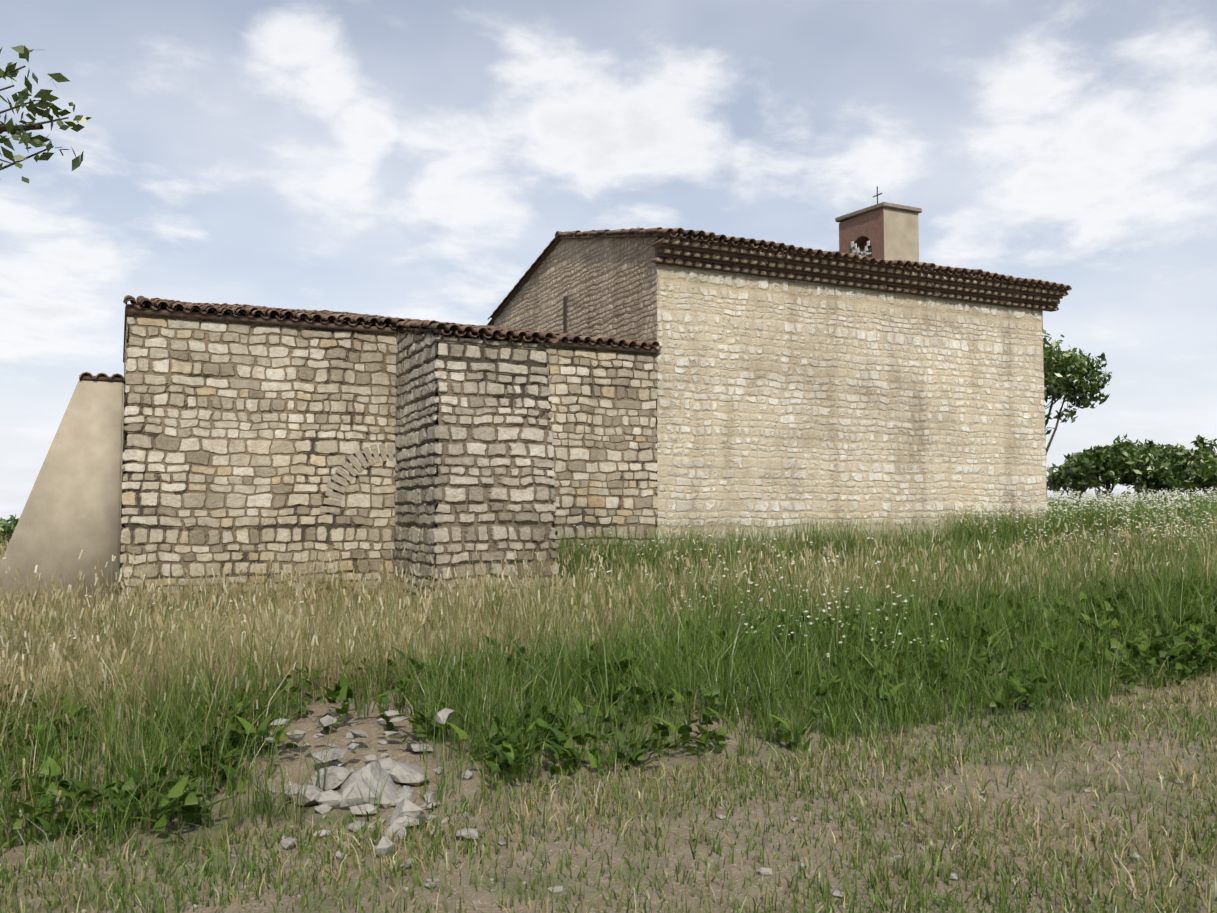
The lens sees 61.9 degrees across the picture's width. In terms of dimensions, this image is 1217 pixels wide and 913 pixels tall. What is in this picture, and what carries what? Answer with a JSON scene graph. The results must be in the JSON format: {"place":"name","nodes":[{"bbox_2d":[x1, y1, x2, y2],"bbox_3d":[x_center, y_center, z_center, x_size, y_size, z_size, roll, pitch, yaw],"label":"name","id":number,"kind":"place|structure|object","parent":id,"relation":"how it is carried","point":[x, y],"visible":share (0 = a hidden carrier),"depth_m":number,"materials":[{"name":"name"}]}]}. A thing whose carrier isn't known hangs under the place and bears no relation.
{"place":"outdoors","nodes":[
{"label":"outdoors","id":0,"kind":"place"},
{"bbox_2d":[0,45,91,182],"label":"tree","id":1,"kind":"object","parent":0,"point":[44,95],"depth_m":5.07,"materials":[{"name":"green plant"}]},
{"bbox_2d":[0,549,1216,912],"bbox_3d":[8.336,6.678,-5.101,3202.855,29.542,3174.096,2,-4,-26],"label":"terrain","id":2,"kind":"structure","parent":0,"point":[400,751],"depth_m":5.16,"materials":[{"name":"soil"}]},
{"bbox_2d":[0,521,16,550],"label":"shrub foliage","id":3,"kind":"object","parent":2,"relation":"on","point":[4,527],"visible":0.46,"depth_m":29.77,"materials":[{"name":"green plant"}]},
{"bbox_2d":[0,514,18,543],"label":"shrub foliage","id":4,"kind":"object","parent":2,"relation":"on","point":[13,521],"visible":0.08,"depth_m":37.09,"materials":[{"name":"green plant"}]},
{"bbox_2d":[0,380,124,615],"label":"buttress","id":5,"kind":"structure","parent":2,"relation":"on","point":[71,510],"depth_m":13.78,"materials":[{"name":"beige paint"}]},
{"bbox_2d":[79,372,124,382],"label":"coping tiles","id":6,"kind":"object","parent":5,"relation":"on","point":[117,377],"visible":0.48,"depth_m":13.96,"materials":[{"name":"brown ceramic"}]},
{"bbox_2d":[125,316,657,593],"bbox_3d":[-0.032,-0.372,20.840,17.850,6.320,10.650,2,-4,-26],"label":"masonry","id":7,"kind":"object","parent":2,"relation":"on","point":[529,364],"depth_m":14.78,"materials":[{"name":"brown stone"}]},
{"bbox_2d":[119,313,657,611],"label":"building walls","id":8,"kind":"structure","parent":7,"relation":"on","point":[234,443],"depth_m":14.99,"materials":[{"name":"stone"}]},
{"bbox_2d":[320,443,397,512],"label":"blocked arch voussoirs","id":9,"kind":"object","parent":8,"relation":"attached to","point":[346,465],"visible":0.52,"depth_m":15.34,"materials":[{"name":"stone"}]},
{"bbox_2d":[126,236,1052,325],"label":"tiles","id":10,"kind":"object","parent":8,"relation":"on","point":[528,276],"depth_m":22.94,"materials":[{"name":"brown ceramic"}]},
{"bbox_2d":[488,231,560,319],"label":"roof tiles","id":11,"kind":"object","parent":10,"relation":"on","point":[524,276],"visible":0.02,"depth_m":23.54,"materials":[{"name":"ceramic"}]},
{"bbox_2d":[123,227,1071,362],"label":"roof tiles","id":12,"kind":"object","parent":8,"relation":"on","point":[328,319],"visible":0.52,"depth_m":16.02,"materials":[{"name":"ceramic"}]},
{"bbox_2d":[839,207,918,261],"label":"bell tower","id":13,"kind":"structure","parent":12,"relation":"on","point":[890,234],"depth_m":24.96,"materials":[{"name":"paint"}]},
{"bbox_2d":[851,240,871,255],"bbox_3d":[6.567,-5.009,25.492,0.610,0.876,0.800,2,-4,-26],"label":"bell","id":14,"kind":"object","parent":13,"relation":"in","point":[856,249],"visible":0.52,"depth_m":25.42,"materials":[{"name":"grey metal"}]},
{"bbox_2d":[835,202,921,222],"bbox_3d":[6.814,-6.106,25.673,1.240,0.201,1.860,2,-4,-26],"label":"bell tower cap","id":15,"kind":"object","parent":13,"relation":"on","point":[840,219],"visible":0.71,"depth_m":25.01,"materials":[{"name":"beige stone"}]},
{"bbox_2d":[657,264,1046,558],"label":"side wall","id":16,"kind":"structure","parent":8,"relation":"attached to","point":[780,401],"depth_m":19.43,"materials":[{"name":"stone"}]},
{"bbox_2d":[651,235,1068,311],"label":"roof eaves","id":17,"kind":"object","parent":16,"relation":"on","point":[705,255],"depth_m":19.41,"materials":[{"name":"ceramic"}]},
{"bbox_2d":[494,310,1046,496],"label":"quoins","id":18,"kind":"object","parent":7,"relation":"on","point":[1044,394],"depth_m":21.92,"materials":[{"name":"beige stone"}]},
{"bbox_2d":[494,232,658,400],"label":"gable wall","id":19,"kind":"structure","parent":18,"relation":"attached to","point":[607,286],"depth_m":20.23,"materials":[{"name":"stone"}]},
{"bbox_2d":[563,296,567,332],"bbox_3d":[-0.900,-2.949,21.503,0.062,0.900,0.140,2,-4,-26],"label":"slit window","id":20,"kind":"structure","parent":19,"relation":"attached to","point":[565,307],"depth_m":21.47,"materials":[{"name":"brown"}]},
{"bbox_2d":[393,330,559,603],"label":"buttress","id":21,"kind":"structure","parent":2,"relation":"on","point":[492,473],"depth_m":14.13,"materials":[{"name":"stone"}]},
{"bbox_2d":[0,487,1216,912],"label":"grass","id":22,"kind":"structure","parent":2,"relation":"on","point":[1162,533],"depth_m":7.31,"materials":[{"name":"green plant"}]},
{"bbox_2d":[0,574,1216,846],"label":"broadleaf weeds","id":23,"kind":"object","parent":2,"relation":"on","point":[344,692],"visible":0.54,"depth_m":6.78,"materials":[{"name":"green plant"}]},
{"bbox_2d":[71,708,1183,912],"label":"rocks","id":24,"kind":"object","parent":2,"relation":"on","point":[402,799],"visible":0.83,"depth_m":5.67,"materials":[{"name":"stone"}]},
{"bbox_2d":[1043,329,1111,454],"bbox_3d":[14.707,-0.763,34.530,4.782,6.621,4.543,2,-4,-26],"label":"tree","id":25,"kind":"object","parent":2,"relation":"on","point":[1058,372],"depth_m":33.52,"materials":[{"name":"green plant"}]},
{"bbox_2d":[1047,461,1118,501],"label":"bush","id":26,"kind":"object","parent":2,"relation":"on","point":[1053,484],"depth_m":55.45,"materials":[{"name":"green plant"}]},
{"bbox_2d":[1061,441,1157,501],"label":"bush","id":27,"kind":"object","parent":2,"relation":"on","point":[1130,464],"depth_m":44.07,"materials":[{"name":"green plant"}]},
{"bbox_2d":[1110,434,1194,500],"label":"bush","id":28,"kind":"object","parent":2,"relation":"on","point":[1158,451],"depth_m":48.13,"materials":[{"name":"green plant"}]},
{"bbox_2d":[1124,481,1204,497],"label":"bush","id":29,"kind":"object","parent":2,"relation":"on","point":[1135,482],"depth_m":61.33,"materials":[{"name":"green plant"}]},
{"bbox_2d":[1135,435,1216,496],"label":"bush","id":30,"kind":"object","parent":2,"relation":"on","point":[1199,463],"depth_m":42.23,"materials":[{"name":"green plant"}]},
{"bbox_2d":[1198,439,1216,496],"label":"bush","id":31,"kind":"object","parent":2,"relation":"on","point":[1214,454],"depth_m":46.95,"materials":[{"name":"green plant"}]},
{"bbox_2d":[0,0,1216,522],"label":"sky","id":32,"kind":"structure","parent":0,"point":[412,159],"materials":[{"name":"blue"}]}
]}

